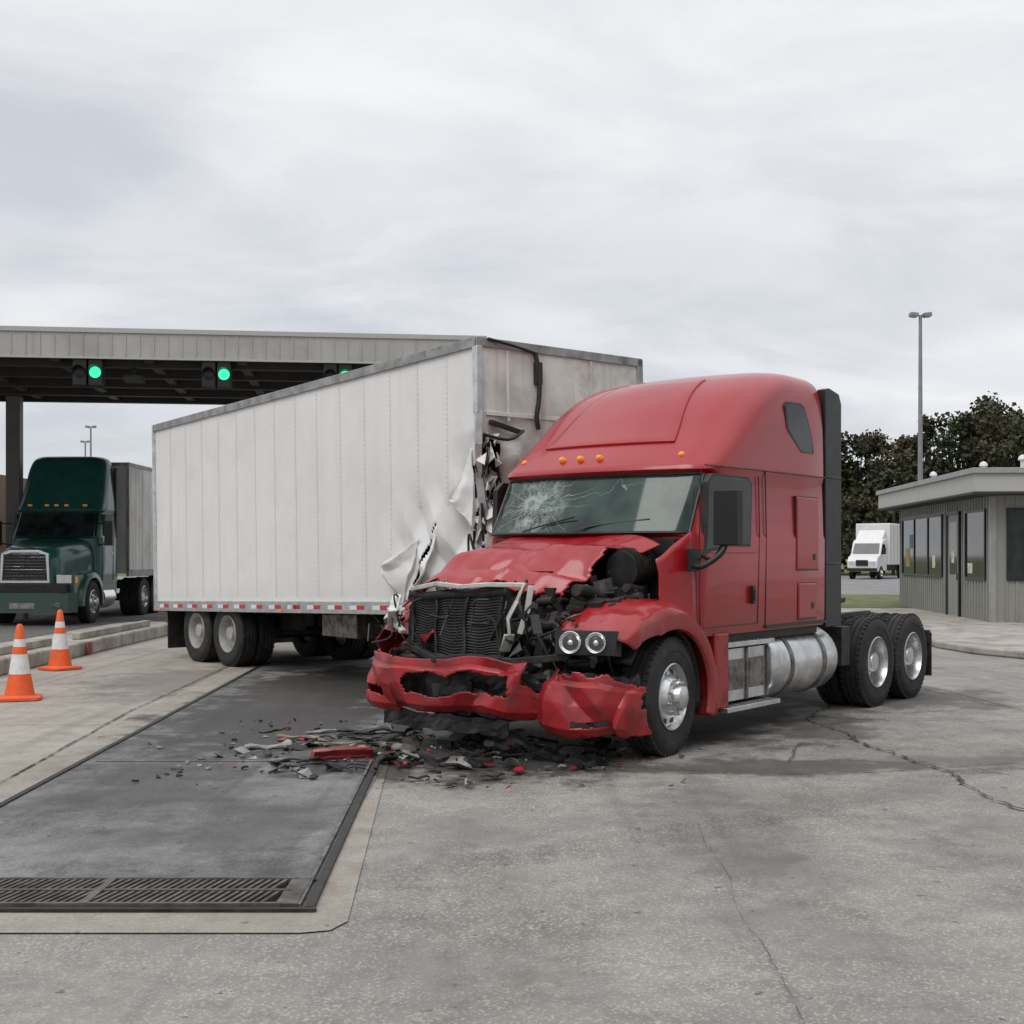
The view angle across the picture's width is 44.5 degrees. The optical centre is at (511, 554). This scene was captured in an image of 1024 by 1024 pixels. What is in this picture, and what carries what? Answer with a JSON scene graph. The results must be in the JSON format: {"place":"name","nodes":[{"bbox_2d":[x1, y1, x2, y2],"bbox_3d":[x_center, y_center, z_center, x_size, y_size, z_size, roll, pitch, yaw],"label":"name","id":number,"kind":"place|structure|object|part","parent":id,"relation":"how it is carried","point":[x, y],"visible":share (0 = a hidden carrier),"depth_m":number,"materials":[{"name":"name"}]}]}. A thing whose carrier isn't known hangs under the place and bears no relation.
{"place":"outdoors","nodes":[
{"label":"outdoors","id":0,"kind":"place"},
{"bbox_2d":[0,601,166,642],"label":"road","id":1,"kind":"structure","parent":0,"point":[37,624],"depth_m":31.88,"materials":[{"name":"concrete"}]},
{"bbox_2d":[0,474,26,555],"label":"brown semi trailer","id":2,"kind":"object","parent":1,"relation":"on","point":[3,501],"depth_m":36.70,"materials":[{"name":"metal"}]},
{"bbox_2d":[0,456,157,622],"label":"green semi truck","id":3,"kind":"object","parent":1,"relation":"on","point":[81,538],"visible":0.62,"depth_m":31.99,"materials":[{"name":"paint"}]},
{"bbox_2d":[0,635,298,780],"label":"lane slab pavement","id":4,"kind":"structure","parent":0,"point":[72,710],"depth_m":15.31,"materials":[{"name":"concrete"}]},
{"bbox_2d":[0,624,41,701],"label":"traffic cone","id":5,"kind":"object","parent":4,"relation":"on","point":[19,686],"visible":1,"depth_m":14.56,"materials":[{"name":"orange plastic"}]},
{"bbox_2d":[38,610,81,670],"bbox_3d":[-6.690,1.248,18.500,0.480,0.880,0.480,0,0,34],"label":"traffic cone","id":6,"kind":"object","parent":4,"relation":"on","point":[59,659],"visible":1,"depth_m":18.41,"materials":[{"name":"orange plastic"}]},
{"bbox_2d":[0,620,167,675],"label":"lane island kerb","id":7,"kind":"structure","parent":4,"relation":"on","point":[86,641],"depth_m":21.90,"materials":[{"name":"concrete"}]},
{"bbox_2d":[0,659,415,932],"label":"concrete border","id":8,"kind":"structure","parent":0,"point":[334,903],"depth_m":6.14,"materials":[{"name":"concrete"}]},
{"bbox_2d":[0,661,413,906],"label":"weigh scale deck","id":9,"kind":"structure","parent":8,"relation":"on","point":[91,817],"depth_m":8.77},
{"bbox_2d":[0,660,378,912],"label":"weigh scale frame","id":10,"kind":"object","parent":9,"relation":"on","point":[153,894],"visible":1,"depth_m":6.20,"materials":[{"name":"metal"}]},
{"bbox_2d":[310,745,373,758],"bbox_3d":[-1.406,1.643,10.394,0.525,0.085,0.179,0,0,-20],"label":"red bumper fragment","id":11,"kind":"object","parent":9,"relation":"on","point":[348,751],"visible":0.89,"depth_m":10.36,"materials":[{"name":"paint"}]},
{"bbox_2d":[152,336,642,666],"bbox_3d":[-2.279,-0.370,18.154,2.883,4.153,9.209,0,0,-39],"label":"white semi trailer","id":12,"kind":"object","parent":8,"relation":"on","point":[331,515],"visible":0.82,"depth_m":16.40,"materials":[{"name":"metal"}]},
{"bbox_2d":[117,560,896,575],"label":"grass field","id":13,"kind":"structure","parent":0,"point":[863,573],"depth_m":114.46,"materials":[{"name":"green plant"}]},
{"bbox_2d":[80,440,89,455],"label":"street lamp","id":14,"kind":"object","parent":13,"relation":"on","point":[87,441],"visible":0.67,"depth_m":103.95,"materials":[{"name":"metal"}]},
{"bbox_2d":[841,391,1023,574],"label":"distant tree row","id":15,"kind":"object","parent":13,"relation":"on","point":[991,433],"visible":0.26,"depth_m":109.42,"materials":[{"name":"green plant"}]},
{"bbox_2d":[117,576,899,593],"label":"parking lot","id":16,"kind":"structure","parent":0,"point":[875,585],"depth_m":69.51,"materials":[{"name":"grey asphalt"}]},
{"bbox_2d":[85,425,96,456],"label":"street lamp","id":17,"kind":"object","parent":16,"relation":"on","point":[94,426],"visible":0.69,"depth_m":91.94,"materials":[{"name":"metal"}]},
{"bbox_2d":[846,523,899,578],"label":"white box truck","id":18,"kind":"object","parent":16,"relation":"on","point":[875,552],"visible":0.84,"depth_m":88.31,"materials":[{"name":"paint"}]},
{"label":"windows and trim","id":19,"kind":"part","parent":18,"relation":"part of","materials":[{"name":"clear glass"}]},
{"bbox_2d":[0,638,1023,1023],"bbox_3d":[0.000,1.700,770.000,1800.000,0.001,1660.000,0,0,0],"label":"ground","id":20,"kind":"structure","parent":0,"point":[884,890],"depth_m":6.17,"materials":[{"name":"concrete"}]},
{"bbox_2d":[0,326,486,619],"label":"weigh station canopy","id":21,"kind":"object","parent":20,"relation":"on","point":[153,366],"visible":0.66,"depth_m":27.88,"materials":[{"name":"metal"}]},
{"bbox_2d":[72,359,104,387],"bbox_3d":[-9.244,-4.035,27.214,0.660,0.730,0.430,0,0,-7],"label":"traffic light","id":22,"kind":"object","parent":21,"relation":"hanging from","point":[88,373],"visible":1,"depth_m":27.20,"materials":[{"name":"black plastic"}]},
{"bbox_2d":[202,361,232,389],"bbox_3d":[-6.514,-4.035,27.543,0.660,0.730,0.430,0,0,-7],"label":"traffic light","id":23,"kind":"object","parent":21,"relation":"hanging from","point":[217,375],"visible":1,"depth_m":27.53,"materials":[{"name":"black plastic"}]},
{"bbox_2d":[323,363,352,377],"bbox_3d":[-3.883,-4.035,27.860,0.660,0.730,0.430,0,0,-7],"label":"traffic light","id":24,"kind":"object","parent":21,"relation":"hanging from","point":[330,369],"visible":0.49,"depth_m":27.84,"materials":[{"name":"black plastic"}]},
{"bbox_2d":[131,718,730,787],"bbox_3d":[-0.745,1.647,10.860,4.988,0.154,3.878,0,0,0],"label":"crash debris","id":25,"kind":"object","parent":20,"relation":"on","point":[601,745],"visible":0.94,"depth_m":10.54,"materials":[{"name":"black plastic"}]},
{"bbox_2d":[0,649,1023,1023],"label":"pavement cracks","id":26,"kind":"object","parent":20,"relation":"on","point":[672,767],"visible":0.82,"depth_m":10.36,"materials":[{"name":"grey concrete"}]},
{"bbox_2d":[366,373,931,756],"bbox_3d":[1.986,-0.077,13.142,3.041,3.566,7.404,0,0,38],"label":"wrecked red semi truck","id":27,"kind":"object","parent":20,"relation":"on","point":[655,568],"visible":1,"depth_m":11.29,"materials":[{"name":"paint"}]},
{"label":"side windows","id":28,"kind":"part","parent":27,"relation":"part of","materials":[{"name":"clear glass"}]},
{"bbox_2d":[908,312,931,480],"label":"street lamp","id":29,"kind":"object","parent":20,"relation":"on","point":[920,411],"visible":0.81,"depth_m":44.94,"materials":[{"name":"metal"}]},
{"bbox_2d":[841,608,1023,658],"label":"sidewalk","id":30,"kind":"structure","parent":20,"relation":"on","point":[972,636],"depth_m":25.00,"materials":[{"name":"concrete"}]},
{"bbox_2d":[841,594,909,607],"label":"grass verge","id":31,"kind":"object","parent":30,"relation":"on","point":[872,600],"depth_m":42.07,"materials":[{"name":"green plant"}]},
{"bbox_2d":[876,454,1023,621],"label":"weigh station booth","id":32,"kind":"object","parent":30,"relation":"on","point":[961,543],"visible":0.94,"depth_m":31.04,"materials":[{"name":"grey metal"}]},
{"bbox_2d":[901,508,1023,616],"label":"windows and door","id":33,"kind":"structure","parent":32,"relation":"in","point":[927,531],"depth_m":32.17,"materials":[{"name":"grey glass"}]},
{"bbox_2d":[922,683,1023,709],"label":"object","id":34,"kind":"structure","parent":20,"relation":"on","point":[990,699],"depth_m":14.98,"materials":[{"name":"concrete"}]},
{"bbox_2d":[0,0,1023,481],"label":"sky","id":35,"kind":"structure","parent":0,"point":[683,188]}
]}

